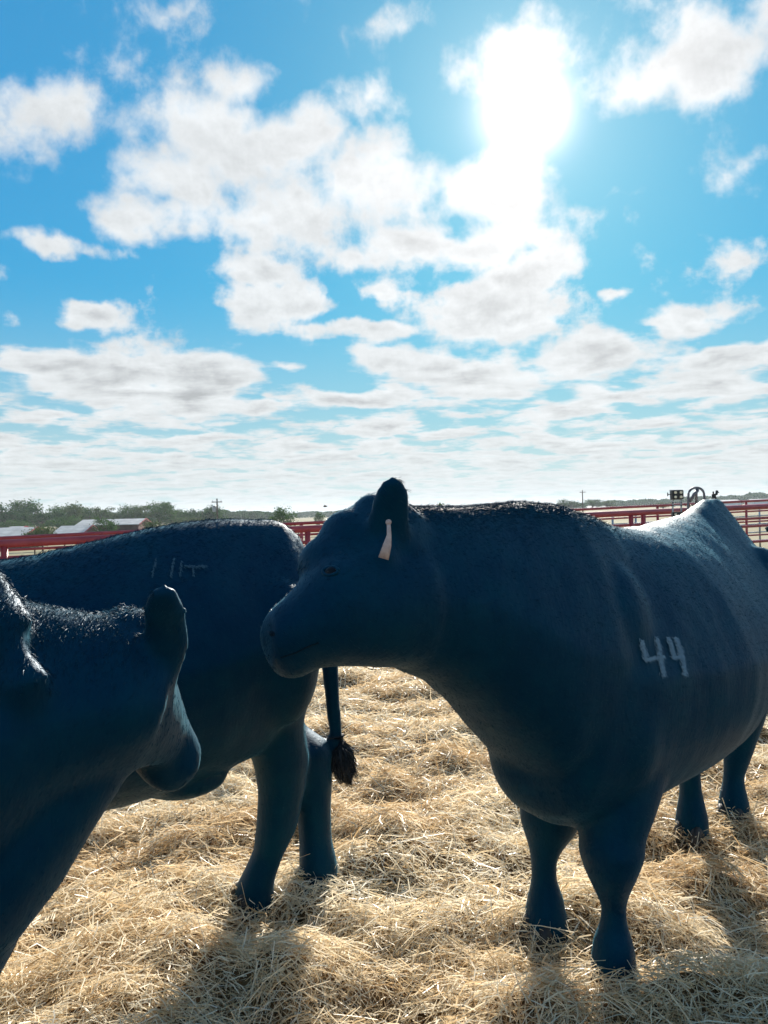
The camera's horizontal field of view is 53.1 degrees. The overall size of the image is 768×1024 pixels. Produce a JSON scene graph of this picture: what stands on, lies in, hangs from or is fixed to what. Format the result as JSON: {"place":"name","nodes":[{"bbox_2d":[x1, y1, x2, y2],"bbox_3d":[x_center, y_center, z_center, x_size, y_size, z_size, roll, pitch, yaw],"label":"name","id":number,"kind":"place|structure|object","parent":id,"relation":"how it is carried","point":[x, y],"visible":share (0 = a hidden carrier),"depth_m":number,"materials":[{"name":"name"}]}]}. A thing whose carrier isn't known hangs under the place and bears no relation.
{"place":"outdoors","nodes":[
{"label":"outdoors","id":0,"kind":"place"},
{"bbox_2d":[75,518,151,530],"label":"long barn","id":1,"kind":"structure","parent":0,"point":[129,524],"depth_m":174.90,"materials":[{"name":"metal"}]},
{"bbox_2d":[0,504,767,876],"bbox_3d":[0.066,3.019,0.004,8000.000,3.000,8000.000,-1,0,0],"label":"ground","id":2,"kind":"structure","parent":0,"point":[308,518],"depth_m":105.06,"materials":[{"name":"beige plant"}]},
{"bbox_2d":[0,518,32,527],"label":"tree","id":3,"kind":"object","parent":2,"relation":"on","point":[11,522],"visible":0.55,"depth_m":214.15,"materials":[{"name":"green plant"}]},
{"bbox_2d":[0,502,32,527],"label":"tree","id":4,"kind":"object","parent":2,"relation":"on","point":[5,516],"visible":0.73,"depth_m":236.71,"materials":[{"name":"green plant"}]},
{"bbox_2d":[0,527,41,547],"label":"open shed","id":5,"kind":"structure","parent":2,"relation":"on","point":[13,531],"depth_m":120.62,"materials":[{"name":"metal"}]},
{"bbox_2d":[5,498,46,524],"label":"tree","id":6,"kind":"object","parent":2,"relation":"on","point":[15,505],"visible":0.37,"depth_m":248.13,"materials":[{"name":"green plant"}]},
{"bbox_2d":[21,524,57,550],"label":"tree","id":7,"kind":"object","parent":2,"relation":"on","point":[37,531],"visible":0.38,"depth_m":104.67,"materials":[{"name":"green plant"}]},
{"bbox_2d":[13,504,65,526],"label":"tree","id":8,"kind":"object","parent":2,"relation":"on","point":[39,518],"visible":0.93,"depth_m":232.33,"materials":[{"name":"green plant"}]},
{"bbox_2d":[44,503,75,524],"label":"tree","id":9,"kind":"object","parent":2,"relation":"on","point":[57,508],"visible":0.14,"depth_m":259.22,"materials":[{"name":"green plant"}]},
{"bbox_2d":[42,514,80,531],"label":"tree","id":10,"kind":"object","parent":2,"relation":"on","point":[72,518],"visible":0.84,"depth_m":203.99,"materials":[{"name":"green plant"}]},
{"bbox_2d":[60,501,90,524],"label":"tree","id":11,"kind":"object","parent":2,"relation":"on","point":[78,511],"visible":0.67,"depth_m":243.04,"materials":[{"name":"green plant"}]},
{"bbox_2d":[54,525,98,536],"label":"open shed","id":12,"kind":"structure","parent":2,"relation":"on","point":[74,529],"depth_m":137.26,"materials":[{"name":"metal"}]},
{"bbox_2d":[78,506,105,519],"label":"tree","id":13,"kind":"object","parent":2,"relation":"on","point":[88,511],"visible":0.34,"depth_m":253.60,"materials":[{"name":"green plant"}]},
{"bbox_2d":[89,516,118,534],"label":"tree","id":14,"kind":"object","parent":2,"relation":"on","point":[110,526],"visible":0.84,"depth_m":139.39,"materials":[{"name":"green plant"}]},
{"bbox_2d":[89,506,119,519],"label":"tree","id":15,"kind":"object","parent":2,"relation":"on","point":[102,513],"visible":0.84,"depth_m":249.21,"materials":[{"name":"green plant"}]},
{"bbox_2d":[105,509,126,518],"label":"tree","id":16,"kind":"object","parent":2,"relation":"on","point":[120,515],"visible":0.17,"depth_m":268.56,"materials":[{"name":"green plant"}]},
{"bbox_2d":[115,503,143,518],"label":"tree","id":17,"kind":"object","parent":2,"relation":"on","point":[127,510],"visible":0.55,"depth_m":253.74,"materials":[{"name":"green plant"}]},
{"bbox_2d":[131,504,154,519],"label":"tree","id":18,"kind":"object","parent":2,"relation":"on","point":[140,511],"visible":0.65,"depth_m":243.73,"materials":[{"name":"green plant"}]},
{"bbox_2d":[140,519,165,528],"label":"tree","id":19,"kind":"object","parent":2,"relation":"on","point":[148,524],"visible":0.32,"depth_m":148.85,"materials":[{"name":"green plant"}]},
{"bbox_2d":[138,500,178,523],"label":"tree","id":20,"kind":"object","parent":2,"relation":"on","point":[159,512],"visible":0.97,"depth_m":239.43,"materials":[{"name":"green plant"}]},
{"bbox_2d":[157,501,188,522],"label":"tree","id":21,"kind":"object","parent":2,"relation":"on","point":[179,512],"visible":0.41,"depth_m":249.68,"materials":[{"name":"green plant"}]},
{"bbox_2d":[167,508,199,521],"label":"tree","id":22,"kind":"object","parent":2,"relation":"on","point":[182,515],"visible":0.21,"depth_m":259.39,"materials":[{"name":"green plant"}]},
{"bbox_2d":[171,516,204,524],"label":"tree","id":23,"kind":"object","parent":2,"relation":"on","point":[190,519],"visible":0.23,"depth_m":214.59,"materials":[{"name":"green plant"}]},
{"bbox_2d":[183,504,222,519],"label":"tree","id":24,"kind":"object","parent":2,"relation":"on","point":[208,514],"visible":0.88,"depth_m":243.95,"materials":[{"name":"green plant"}]},
{"bbox_2d":[212,499,217,517],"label":"utility pole","id":25,"kind":"object","parent":2,"relation":"on","point":[214,508],"visible":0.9,"depth_m":109.89,"materials":[{"name":"brown wood"}]},
{"bbox_2d":[204,508,227,518],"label":"tree","id":26,"kind":"object","parent":2,"relation":"on","point":[221,511],"visible":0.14,"depth_m":276.08,"materials":[{"name":"green plant"}]},
{"bbox_2d":[269,506,299,525],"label":"tree","id":27,"kind":"object","parent":2,"relation":"on","point":[279,513],"visible":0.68,"depth_m":119.74,"materials":[{"name":"green plant"}]},
{"bbox_2d":[313,511,324,524],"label":"tree","id":28,"kind":"object","parent":2,"relation":"on","point":[317,515],"visible":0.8,"depth_m":189.82,"materials":[{"name":"green plant"}]},
{"bbox_2d":[0,667,767,1023],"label":"straw bedding","id":29,"kind":"object","parent":2,"relation":"on","point":[420,1017],"visible":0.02,"depth_m":2.58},
{"bbox_2d":[0,569,200,975],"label":"cow","id":30,"kind":"object","parent":29,"relation":"on","point":[93,715],"visible":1,"depth_m":1.37},
{"bbox_2d":[0,518,359,922],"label":"cow","id":31,"kind":"object","parent":29,"relation":"on","point":[231,582],"visible":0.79,"depth_m":2.53},
{"bbox_2d":[0,666,767,1023],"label":"loose straw","id":32,"kind":"object","parent":29,"relation":"on","point":[432,812],"visible":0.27,"depth_m":2.66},
{"bbox_2d":[259,477,767,990],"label":"cow","id":33,"kind":"object","parent":29,"relation":"on","point":[599,685],"visible":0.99,"depth_m":2.14},
{"bbox_2d":[687,487,705,509],"bbox_3d":[3.187,0.531,7.801,0.194,1.580,0.040,-1,0,0],"label":"steel hoop","id":34,"kind":"object","parent":29,"relation":"on","point":[693,495],"visible":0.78,"depth_m":7.79,"materials":[{"name":"grey metal"}]},
{"bbox_2d":[712,490,718,498],"bbox_3d":[2.864,0.572,6.601,0.064,1.516,0.020,-1,0,0],"label":"post bracket","id":35,"kind":"object","parent":29,"relation":"on","point":[714,495],"visible":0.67,"depth_m":6.59,"materials":[{"name":"grey metal"}]},
{"bbox_2d":[0,504,767,558],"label":"pipe fence","id":36,"kind":"object","parent":2,"relation":"on","point":[5,545],"visible":0.15,"depth_m":11.20,"materials":[{"name":"red metal"}]},
{"bbox_2d":[667,490,683,516],"bbox_3d":[2.746,0.562,7.202,0.148,1.539,0.070,-1,0,0],"label":"work light","id":37,"kind":"object","parent":36,"relation":"attached to","point":[676,494],"visible":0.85,"depth_m":7.18,"materials":[{"name":"black plastic"}]},
{"bbox_2d":[0,499,767,551],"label":"pipe fence","id":38,"kind":"object","parent":2,"relation":"on","point":[657,506],"visible":0.22,"depth_m":14.64,"materials":[{"name":"red metal"}]},
{"bbox_2d":[0,492,767,526],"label":"woods","id":39,"kind":"object","parent":2,"relation":"on","point":[248,515],"visible":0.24,"depth_m":603.28,"materials":[{"name":"green plant"}]},
{"bbox_2d":[556,498,586,508],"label":"tree","id":40,"kind":"object","parent":2,"relation":"on","point":[570,504],"visible":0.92,"depth_m":328.99,"materials":[{"name":"green plant"}]},
{"bbox_2d":[581,498,604,507],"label":"tree","id":41,"kind":"object","parent":2,"relation":"on","point":[593,503],"visible":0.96,"depth_m":349.01,"materials":[{"name":"green plant"}]},
{"bbox_2d":[597,500,616,506],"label":"tree","id":42,"kind":"object","parent":2,"relation":"on","point":[607,503],"visible":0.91,"depth_m":350.75,"materials":[{"name":"green plant"}]},
{"bbox_2d":[611,517,654,523],"bbox_3d":[7.546,0.683,22.001,3.316,1.351,0.060,-1,0,-38],"label":"cattle panel","id":43,"kind":"object","parent":2,"relation":"on","point":[612,521],"visible":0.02,"depth_m":21.38,"materials":[{"name":"grey metal"}]},
{"bbox_2d":[653,502,675,508],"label":"tree","id":44,"kind":"object","parent":2,"relation":"on","point":[663,503],"visible":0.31,"depth_m":299.17,"materials":[{"name":"green plant"}]},
{"bbox_2d":[735,509,767,546],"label":"cattle panel","id":45,"kind":"object","parent":2,"relation":"on","point":[759,531],"visible":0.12,"depth_m":25.71,"materials":[{"name":"grey metal"}]},
{"bbox_2d":[0,0,767,512],"label":"sky","id":46,"kind":"structure","parent":0,"point":[257,255],"materials":[{"name":"blue"}]},
{"bbox_2d":[720,499,740,505],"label":"long building","id":47,"kind":"structure","parent":0,"point":[727,504],"depth_m":380.00,"materials":[{"name":"metal"}]},
{"bbox_2d":[747,499,767,504],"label":"long building","id":48,"kind":"structure","parent":0,"point":[751,503],"depth_m":400.02,"materials":[{"name":"metal"}]}
]}

